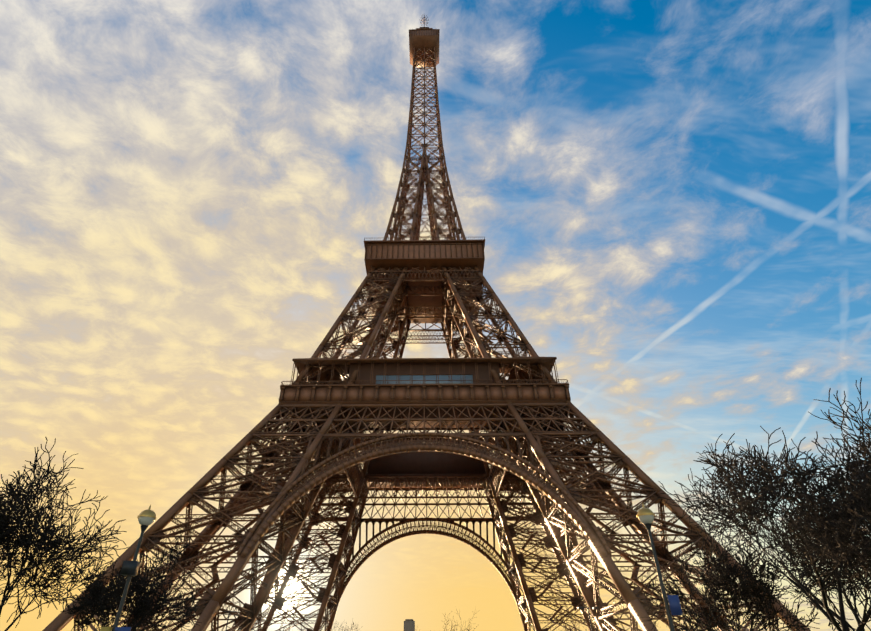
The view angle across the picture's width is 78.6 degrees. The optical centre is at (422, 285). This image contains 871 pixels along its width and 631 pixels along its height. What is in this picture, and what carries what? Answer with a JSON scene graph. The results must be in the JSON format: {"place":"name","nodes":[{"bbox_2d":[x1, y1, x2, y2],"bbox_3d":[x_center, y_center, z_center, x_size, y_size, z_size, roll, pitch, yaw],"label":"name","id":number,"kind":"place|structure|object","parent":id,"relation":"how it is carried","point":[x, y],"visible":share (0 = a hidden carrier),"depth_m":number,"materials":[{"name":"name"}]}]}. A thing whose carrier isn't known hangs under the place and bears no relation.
{"place":"outdoors","nodes":[
{"label":"outdoors","id":0,"kind":"place"},
{"bbox_2d":[0,0,870,630],"label":"sky","id":1,"kind":"structure","parent":0,"point":[669,200],"materials":[{"name":"blue"}]},
{"label":"ground","id":2,"kind":"structure","parent":0,"visible":0},
{"bbox_2d":[334,619,361,630],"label":"tree","id":3,"kind":"object","parent":2,"relation":"on","point":[345,627],"visible":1,"depth_m":242.23,"materials":[{"name":"brown plant"}]},
{"bbox_2d":[404,619,414,630],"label":"distant building","id":4,"kind":"structure","parent":2,"relation":"on","point":[409,624],"depth_m":2429.63,"materials":[{"name":"grey concrete"}]},
{"bbox_2d":[222,607,598,630],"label":"street lights","id":5,"kind":"object","parent":2,"relation":"on","point":[578,608],"visible":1,"depth_m":76.83,"materials":[{"name":"grey metal"}]},
{"bbox_2d":[42,15,809,630],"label":"tower","id":6,"kind":"structure","parent":2,"relation":"on","point":[408,291],"depth_m":131.08,"materials":[{"name":"brown metal"}]},
{"bbox_2d":[281,243,566,403],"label":"eiffel tower panels","id":7,"kind":"object","parent":6,"relation":"attached to","point":[431,393],"visible":0.29,"depth_m":130.63,"materials":[{"name":"brown metal"}]},
{"bbox_2d":[286,362,562,487],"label":"eiffel tower decks","id":8,"kind":"object","parent":6,"relation":"attached to","point":[424,463],"visible":0.1,"depth_m":167.74,"materials":[{"name":"brown metal"}]},
{"bbox_2d":[376,375,472,384],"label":"window","id":9,"kind":"structure","parent":6,"relation":"attached to","point":[468,378],"depth_m":136.53,"materials":[{"name":"glass"}]},
{"bbox_2d":[443,610,479,630],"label":"tree","id":10,"kind":"object","parent":2,"relation":"on","point":[457,623],"visible":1,"depth_m":209.72,"materials":[{"name":"brown plant"}]},
{"bbox_2d":[657,378,870,630],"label":"bare tree","id":11,"kind":"object","parent":2,"relation":"on","point":[769,487],"visible":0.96,"depth_m":36.84,"materials":[{"name":"black plant"}]},
{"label":"lawns","id":12,"kind":"structure","parent":2,"relation":"on","visible":0},
{"bbox_2d":[0,518,25,592],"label":"bare tree","id":13,"kind":"object","parent":12,"relation":"on","point":[4,576],"visible":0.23,"depth_m":51.24,"materials":[{"name":"black plant"}]},
{"bbox_2d":[0,437,130,630],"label":"bare tree","id":14,"kind":"object","parent":12,"relation":"on","point":[8,534],"visible":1,"depth_m":41.07,"materials":[{"name":"black plant"}]},
{"bbox_2d":[60,531,205,630],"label":"bare tree","id":15,"kind":"object","parent":12,"relation":"on","point":[106,603],"visible":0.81,"depth_m":49.77,"materials":[{"name":"black plant"}]},
{"bbox_2d":[639,524,819,630],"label":"bare tree","id":16,"kind":"object","parent":12,"relation":"on","point":[725,571],"visible":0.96,"depth_m":46.29,"materials":[{"name":"black plant"}]},
{"bbox_2d":[752,476,870,630],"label":"bare tree","id":17,"kind":"object","parent":12,"relation":"on","point":[854,609],"visible":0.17,"depth_m":54.93,"materials":[{"name":"black plant"}]},
{"bbox_2d":[773,455,870,604],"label":"bare tree","id":18,"kind":"object","parent":12,"relation":"on","point":[864,512],"visible":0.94,"depth_m":29.95,"materials":[{"name":"black plant"}]},
{"bbox_2d":[800,410,870,578],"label":"bare tree","id":19,"kind":"object","parent":12,"relation":"on","point":[866,447],"visible":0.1,"depth_m":40.14,"materials":[{"name":"black plant"}]},
{"bbox_3d":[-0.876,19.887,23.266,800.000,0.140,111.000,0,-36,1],"label":"pavement kerb","id":20,"kind":"structure","parent":0,"visible":0},
{"bbox_2d":[112,525,147,630],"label":"street lamp pole","id":21,"kind":"object","parent":20,"relation":"on","point":[125,591],"visible":0.85,"depth_m":17.44,"materials":[{"name":"grey metal"}]},
{"bbox_2d":[100,627,112,630],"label":"yellow box","id":22,"kind":"object","parent":21,"relation":"attached to","point":[106,628],"visible":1,"depth_m":16.63,"materials":[{"name":"brown"}]},
{"bbox_2d":[120,561,140,575],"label":"pole boxes","id":23,"kind":"object","parent":21,"relation":"attached to","point":[130,568],"visible":1,"depth_m":17.58,"materials":[{"name":"grey metal"}]},
{"bbox_2d":[138,516,154,525],"bbox_3d":[-9.722,8.289,18.672,0.539,0.270,0.526,0,-36,1],"label":"lamp globe","id":24,"kind":"object","parent":21,"relation":"on","point":[144,520],"visible":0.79,"depth_m":18.53,"materials":[{"name":"white glass"}]},
{"bbox_2d":[137,505,155,519],"bbox_3d":[-9.722,8.018,18.872,0.604,0.470,0.620,0,-36,1],"label":"lamp cap","id":25,"kind":"object","parent":24,"relation":"on","point":[148,513],"visible":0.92,"depth_m":18.65,"materials":[{"name":"brown metal"}]},
{"bbox_2d":[115,595,682,630],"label":"blue signs","id":26,"kind":"object","parent":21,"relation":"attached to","point":[674,605],"visible":0.95,"depth_m":16.84,"materials":[{"name":"blue metal"}]},
{"bbox_2d":[644,523,674,630],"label":"street lamp pole","id":27,"kind":"object","parent":20,"relation":"on","point":[663,591],"visible":0.98,"depth_m":17.33,"materials":[{"name":"grey metal"}]},
{"bbox_2d":[638,515,653,523],"bbox_3d":[7.777,8.147,18.480,0.539,0.270,0.526,0,-36,1],"label":"lamp globe","id":28,"kind":"object","parent":27,"relation":"on","point":[644,519],"visible":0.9,"depth_m":18.33,"materials":[{"name":"white glass"}]},
{"bbox_2d":[636,504,654,517],"bbox_3d":[7.777,7.876,18.680,0.604,0.470,0.620,0,-36,1],"label":"lamp cap","id":29,"kind":"object","parent":28,"relation":"on","point":[644,511],"visible":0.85,"depth_m":18.45,"materials":[{"name":"brown metal"}]}
]}

